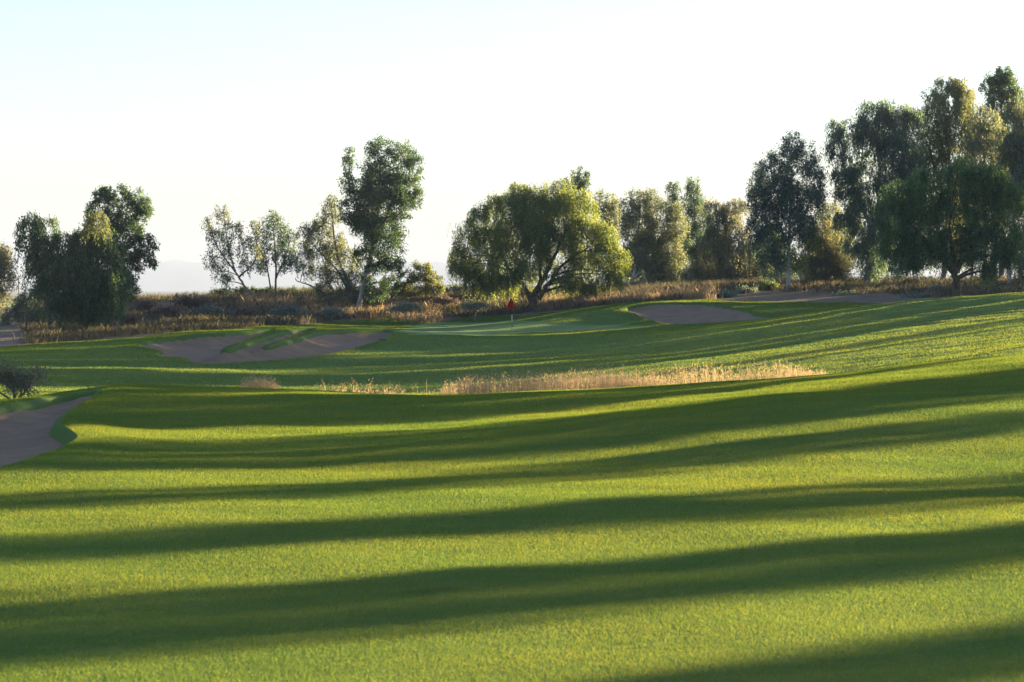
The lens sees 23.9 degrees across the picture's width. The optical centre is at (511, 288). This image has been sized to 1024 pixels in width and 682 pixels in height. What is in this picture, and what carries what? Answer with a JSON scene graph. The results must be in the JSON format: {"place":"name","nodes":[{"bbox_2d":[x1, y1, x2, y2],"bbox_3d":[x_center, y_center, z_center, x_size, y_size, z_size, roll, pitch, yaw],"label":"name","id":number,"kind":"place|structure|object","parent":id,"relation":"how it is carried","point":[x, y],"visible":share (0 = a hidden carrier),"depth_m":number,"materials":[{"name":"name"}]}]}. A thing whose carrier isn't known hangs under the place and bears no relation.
{"place":"outdoors","nodes":[
{"label":"outdoors","id":0,"kind":"place"},
{"bbox_2d":[237,372,280,388],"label":"fescue grass","id":1,"kind":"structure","parent":0,"point":[259,384],"depth_m":56.69,"materials":[{"name":"beige plant"}]},
{"bbox_2d":[314,378,435,393],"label":"fescue grass","id":2,"kind":"structure","parent":0,"point":[392,390],"depth_m":58.44,"materials":[{"name":"beige plant"}]},
{"bbox_2d":[2,260,938,290],"bbox_3d":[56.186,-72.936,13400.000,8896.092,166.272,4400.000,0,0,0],"label":"mountains","id":3,"kind":"structure","parent":0,"point":[174,275],"depth_m":12111.00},
{"bbox_2d":[0,284,1023,681],"bbox_3d":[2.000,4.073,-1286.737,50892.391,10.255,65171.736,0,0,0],"label":"ground","id":4,"kind":"structure","parent":0,"point":[66,434],"depth_m":22.43,"materials":[{"name":"green plant"}]},
{"bbox_2d":[0,241,20,318],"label":"eucalyptus tree","id":5,"kind":"object","parent":4,"relation":"on","point":[6,263],"visible":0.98,"depth_m":167.66,"materials":[{"name":"green plant"}]},
{"bbox_2d":[22,313,29,333],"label":"wooden post","id":6,"kind":"object","parent":4,"relation":"on","point":[26,314],"visible":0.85,"depth_m":149.97,"materials":[{"name":"brown wood"}]},
{"bbox_2d":[0,287,55,325],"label":"shrub","id":7,"kind":"object","parent":4,"relation":"on","point":[17,311],"visible":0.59,"depth_m":165.78,"materials":[{"name":"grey plant"}]},
{"bbox_2d":[0,357,56,399],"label":"twiggy bush","id":8,"kind":"object","parent":4,"relation":"on","point":[14,387],"visible":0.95,"depth_m":65.93,"materials":[{"name":"grey plant"}]},
{"bbox_2d":[0,395,91,466],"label":"sand bunker","id":9,"kind":"object","parent":4,"relation":"on","point":[24,434],"visible":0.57,"depth_m":41.05},
{"bbox_2d":[11,210,135,332],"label":"weeping tree","id":10,"kind":"object","parent":4,"relation":"on","point":[78,275],"visible":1,"depth_m":149.42,"materials":[{"name":"green plant"}]},
{"bbox_2d":[1,294,188,307],"bbox_3d":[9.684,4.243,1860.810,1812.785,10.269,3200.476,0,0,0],"label":"desert scrub","id":11,"kind":"object","parent":4,"relation":"on","point":[9,305],"depth_m":514.28,"materials":[{"name":"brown plant"}]},
{"bbox_2d":[81,181,160,327],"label":"eucalyptus tree","id":12,"kind":"object","parent":4,"relation":"on","point":[139,208],"visible":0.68,"depth_m":153.78,"materials":[{"name":"green plant"}]},
{"bbox_2d":[118,314,142,325],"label":"shrub","id":13,"kind":"object","parent":4,"relation":"on","point":[134,318],"visible":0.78,"depth_m":153.84,"materials":[{"name":"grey plant"}]},
{"bbox_2d":[129,298,157,310],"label":"shrub","id":14,"kind":"object","parent":4,"relation":"on","point":[142,304],"visible":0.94,"depth_m":175.85,"materials":[{"name":"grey plant"}]},
{"bbox_2d":[10,288,291,344],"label":"dry grass","id":15,"kind":"structure","parent":4,"relation":"on","point":[193,322],"depth_m":154.43,"materials":[{"name":"brown plant"}]},
{"bbox_2d":[142,304,183,315],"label":"shrub","id":16,"kind":"object","parent":4,"relation":"on","point":[165,309],"visible":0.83,"depth_m":171.82,"materials":[{"name":"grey plant"}]},
{"bbox_2d":[171,291,212,308],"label":"shrub","id":17,"kind":"object","parent":4,"relation":"on","point":[185,300],"visible":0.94,"depth_m":177.78,"materials":[{"name":"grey plant"}]},
{"bbox_2d":[190,304,222,315],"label":"shrub","id":18,"kind":"object","parent":4,"relation":"on","point":[208,309],"visible":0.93,"depth_m":171.84,"materials":[{"name":"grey plant"}]},
{"bbox_2d":[206,287,231,294],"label":"shrub","id":19,"kind":"object","parent":4,"relation":"on","point":[219,289],"visible":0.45,"depth_m":193.86,"materials":[{"name":"green plant"}]},
{"bbox_2d":[200,204,265,297],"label":"eucalyptus tree","id":20,"kind":"object","parent":4,"relation":"on","point":[242,261],"visible":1,"depth_m":185.93,"materials":[{"name":"green plant"}]},
{"bbox_2d":[230,285,258,294],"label":"shrub","id":21,"kind":"object","parent":4,"relation":"on","point":[241,289],"visible":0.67,"depth_m":193.94,"materials":[{"name":"green plant"}]},
{"bbox_2d":[227,305,262,316],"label":"shrub","id":22,"kind":"object","parent":4,"relation":"on","point":[242,310],"visible":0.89,"depth_m":169.88,"materials":[{"name":"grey plant"}]},
{"bbox_2d":[145,331,390,363],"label":"sand bunker","id":23,"kind":"object","parent":4,"relation":"on","point":[198,350],"visible":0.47,"depth_m":122.72},
{"bbox_2d":[255,286,281,293],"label":"shrub","id":24,"kind":"object","parent":4,"relation":"on","point":[265,289],"visible":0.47,"depth_m":193.86,"materials":[{"name":"green plant"}]},
{"bbox_2d":[253,209,301,294],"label":"eucalyptus tree","id":25,"kind":"object","parent":4,"relation":"on","point":[280,247],"visible":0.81,"depth_m":187.82,"materials":[{"name":"green plant"}]},
{"bbox_2d":[268,304,307,317],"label":"shrub","id":26,"kind":"object","parent":4,"relation":"on","point":[291,309],"visible":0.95,"depth_m":171.94,"materials":[{"name":"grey plant"}]},
{"bbox_2d":[280,285,303,293],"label":"shrub","id":27,"kind":"object","parent":4,"relation":"on","point":[293,289],"visible":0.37,"depth_m":193.86,"materials":[{"name":"green plant"}]},
{"bbox_2d":[315,305,347,322],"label":"shrub","id":28,"kind":"object","parent":4,"relation":"on","point":[330,312],"visible":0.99,"depth_m":171.91,"materials":[{"name":"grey plant"}]},
{"bbox_2d":[292,192,376,306],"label":"eucalyptus tree","id":29,"kind":"object","parent":4,"relation":"on","point":[351,293],"visible":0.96,"depth_m":183.79,"materials":[{"name":"green plant"}]},
{"bbox_2d":[334,133,425,310],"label":"eucalyptus tree","id":30,"kind":"object","parent":4,"relation":"on","point":[373,197],"visible":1,"depth_m":181.66,"materials":[{"name":"green plant"}]},
{"bbox_2d":[385,300,425,322],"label":"shrub","id":31,"kind":"object","parent":4,"relation":"on","point":[409,305],"visible":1,"depth_m":175.85,"materials":[{"name":"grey plant"}]},
{"bbox_2d":[383,259,446,302],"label":"bushy tree","id":32,"kind":"object","parent":4,"relation":"on","point":[428,281],"visible":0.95,"depth_m":185.68,"materials":[{"name":"green plant"}]},
{"bbox_2d":[427,295,461,310],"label":"shrub","id":33,"kind":"object","parent":4,"relation":"on","point":[445,301],"visible":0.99,"depth_m":183.92,"materials":[{"name":"grey plant"}]},
{"bbox_2d":[447,283,463,288],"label":"shrub","id":34,"kind":"object","parent":4,"relation":"on","point":[455,285],"visible":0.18,"depth_m":204.91,"materials":[{"name":"green plant"}]},
{"bbox_2d":[231,280,688,325],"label":"dry grass","id":35,"kind":"structure","parent":4,"relation":"on","point":[521,308],"depth_m":183.60,"materials":[{"name":"brown plant"}]},
{"bbox_2d":[460,300,490,319],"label":"shrub","id":36,"kind":"object","parent":4,"relation":"on","point":[476,305],"visible":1,"depth_m":179.96,"materials":[{"name":"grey plant"}]},
{"bbox_2d":[507,299,513,330],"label":"golf flag","id":37,"kind":"object","parent":4,"relation":"on","point":[510,304],"visible":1,"depth_m":159.97,"materials":[{"name":"red fabric"}]},
{"bbox_2d":[445,176,634,307],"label":"pepper tree","id":38,"kind":"object","parent":4,"relation":"on","point":[530,220],"visible":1,"depth_m":183.41,"materials":[{"name":"green plant"}]},
{"bbox_2d":[563,165,592,281],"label":"eucalyptus tree","id":39,"kind":"object","parent":4,"relation":"on","point":[579,181],"visible":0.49,"depth_m":204.60,"materials":[{"name":"green plant"}]},
{"bbox_2d":[588,187,622,246],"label":"eucalyptus tree","id":40,"kind":"object","parent":4,"relation":"on","point":[609,209],"visible":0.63,"depth_m":199.80,"materials":[{"name":"green plant"}]},
{"bbox_2d":[528,282,724,311],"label":"dry grass","id":41,"kind":"structure","parent":4,"relation":"on","point":[705,292],"depth_m":180.28,"materials":[{"name":"brown plant"}]},
{"bbox_2d":[613,278,648,285],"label":"shrub","id":42,"kind":"object","parent":4,"relation":"on","point":[634,281],"visible":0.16,"depth_m":215.80,"materials":[{"name":"green plant"}]},
{"bbox_2d":[612,232,669,286],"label":"background tree","id":43,"kind":"object","parent":4,"relation":"on","point":[625,278],"visible":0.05,"depth_m":224.25,"materials":[{"name":"green plant"}]},
{"bbox_2d":[639,271,648,282],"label":"sapling","id":44,"kind":"object","parent":4,"relation":"on","point":[644,274],"visible":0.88,"depth_m":201.94,"materials":[{"name":"green plant"}]},
{"bbox_2d":[612,187,691,286],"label":"eucalyptus tree","id":45,"kind":"object","parent":4,"relation":"on","point":[648,241],"visible":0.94,"depth_m":205.59,"materials":[{"name":"green plant"}]},
{"bbox_2d":[661,180,693,282],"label":"eucalyptus tree","id":46,"kind":"object","parent":4,"relation":"on","point":[673,195],"visible":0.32,"depth_m":212.91,"materials":[{"name":"green plant"}]},
{"bbox_2d":[675,268,685,281],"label":"sapling","id":47,"kind":"object","parent":4,"relation":"on","point":[680,274],"visible":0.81,"depth_m":202.19,"materials":[{"name":"green plant"}]},
{"bbox_2d":[684,269,694,283],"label":"sapling","id":48,"kind":"object","parent":4,"relation":"on","point":[688,276],"visible":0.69,"depth_m":202.03,"materials":[{"name":"green plant"}]},
{"bbox_2d":[674,174,717,278],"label":"eucalyptus tree","id":49,"kind":"object","parent":4,"relation":"on","point":[691,210],"visible":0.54,"depth_m":211.52,"materials":[{"name":"green plant"}]},
{"bbox_2d":[628,304,764,323],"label":"sand bunker","id":50,"kind":"object","parent":4,"relation":"on","point":[678,314],"visible":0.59,"depth_m":163.59},
{"bbox_2d":[686,233,744,268],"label":"background tree","id":51,"kind":"object","parent":4,"relation":"on","point":[724,253],"visible":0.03,"depth_m":227.64,"materials":[{"name":"green plant"}]},
{"bbox_2d":[680,196,753,282],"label":"weeping tree","id":52,"kind":"object","parent":4,"relation":"on","point":[712,237],"visible":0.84,"depth_m":203.53,"materials":[{"name":"green plant"}]},
{"bbox_2d":[712,288,740,297],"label":"shrub","id":53,"kind":"object","parent":4,"relation":"on","point":[726,294],"visible":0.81,"depth_m":177.81,"materials":[{"name":"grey plant"}]},
{"bbox_2d":[729,284,759,293],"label":"shrub","id":54,"kind":"object","parent":4,"relation":"on","point":[741,289],"visible":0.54,"depth_m":181.86,"materials":[{"name":"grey plant"}]},
{"bbox_2d":[742,253,773,280],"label":"bushy tree","id":55,"kind":"object","parent":4,"relation":"on","point":[755,273],"visible":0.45,"depth_m":204.83,"materials":[{"name":"green plant"}]},
{"bbox_2d":[742,230,797,279],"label":"background tree","id":56,"kind":"object","parent":4,"relation":"on","point":[778,274],"visible":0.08,"depth_m":229.52,"materials":[{"name":"green plant"}]},
{"bbox_2d":[759,278,780,290],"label":"shrub","id":57,"kind":"object","parent":4,"relation":"on","point":[767,287],"visible":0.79,"depth_m":183.85,"materials":[{"name":"green plant"}]},
{"bbox_2d":[741,129,831,290],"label":"eucalyptus tree","id":58,"kind":"object","parent":4,"relation":"on","point":[785,196],"visible":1,"depth_m":181.66,"materials":[{"name":"green plant"}]},
{"bbox_2d":[792,219,854,282],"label":"bushy tree","id":59,"kind":"object","parent":4,"relation":"on","point":[828,258],"visible":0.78,"depth_m":193.58,"materials":[{"name":"green plant"}]},
{"bbox_2d":[794,201,863,277],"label":"background tree","id":60,"kind":"object","parent":4,"relation":"on","point":[823,217],"visible":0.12,"depth_m":224.94,"materials":[{"name":"green plant"}]},
{"bbox_2d":[673,273,1023,297],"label":"dry grass","id":61,"kind":"structure","parent":4,"relation":"on","point":[887,286],"depth_m":182.05,"materials":[{"name":"brown plant"}]},
{"bbox_2d":[832,289,868,295],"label":"shrub","id":62,"kind":"object","parent":4,"relation":"on","point":[844,292],"visible":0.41,"depth_m":175.91,"materials":[{"name":"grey plant"}]},
{"bbox_2d":[819,97,932,283],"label":"eucalyptus tree","id":63,"kind":"object","parent":4,"relation":"on","point":[877,134],"visible":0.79,"depth_m":185.44,"materials":[{"name":"green plant"}]},
{"bbox_2d":[882,214,936,276],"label":"background tree","id":64,"kind":"object","parent":4,"relation":"on","point":[890,268],"visible":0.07,"depth_m":221.87,"materials":[{"name":"green plant"}]},
{"bbox_2d":[900,276,922,283],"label":"shrub","id":65,"kind":"object","parent":4,"relation":"on","point":[910,280],"visible":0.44,"depth_m":187.77,"materials":[{"name":"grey plant"}]},
{"bbox_2d":[897,290,934,298],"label":"shrub","id":66,"kind":"object","parent":4,"relation":"on","point":[916,295],"visible":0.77,"depth_m":167.82,"materials":[{"name":"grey plant"}]},
{"bbox_2d":[927,283,947,291],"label":"shrub","id":67,"kind":"object","parent":4,"relation":"on","point":[942,287],"visible":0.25,"depth_m":173.80,"materials":[{"name":"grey plant"}]},
{"bbox_2d":[910,75,983,280],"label":"eucalyptus tree","id":68,"kind":"object","parent":4,"relation":"on","point":[944,141],"visible":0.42,"depth_m":195.41,"materials":[{"name":"green plant"}]},
{"bbox_2d":[871,151,1023,296],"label":"pepper tree","id":69,"kind":"object","parent":4,"relation":"on","point":[991,183],"visible":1,"depth_m":155.59,"materials":[{"name":"green plant"}]},
{"bbox_2d":[938,195,992,276],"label":"background tree","id":70,"kind":"object","parent":4,"relation":"on","point":[961,270],"visible":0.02,"depth_m":219.75,"materials":[{"name":"green plant"}]},
{"bbox_2d":[956,102,1017,281],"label":"eucalyptus tree","id":71,"kind":"object","parent":4,"relation":"on","point":[979,143],"visible":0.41,"depth_m":189.40,"materials":[{"name":"green plant"}]},
{"bbox_2d":[978,65,1023,276],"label":"eucalyptus tree","id":72,"kind":"object","parent":4,"relation":"on","point":[1000,81],"visible":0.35,"depth_m":199.43,"materials":[{"name":"green plant"}]},
{"bbox_2d":[991,90,1023,283],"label":"eucalyptus tree","id":73,"kind":"object","parent":4,"relation":"on","point":[1011,156],"visible":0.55,"depth_m":179.74,"materials":[{"name":"green plant"}]},
{"bbox_2d":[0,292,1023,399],"bbox_3d":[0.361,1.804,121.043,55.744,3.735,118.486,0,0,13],"label":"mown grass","id":74,"kind":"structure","parent":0,"point":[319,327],"depth_m":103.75,"materials":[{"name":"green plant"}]},
{"bbox_2d":[0,0,1023,277],"label":"sky","id":75,"kind":"structure","parent":0,"point":[252,107],"materials":[{"name":"white"}]},
{"bbox_2d":[437,363,675,393],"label":"fescue grass","id":76,"kind":"structure","parent":0,"point":[601,381],"depth_m":56.79,"materials":[{"name":"beige plant"}]},
{"bbox_2d":[662,360,828,384],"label":"fescue grass","id":77,"kind":"structure","parent":0,"point":[752,376],"depth_m":56.86,"materials":[{"name":"beige plant"}]}
]}

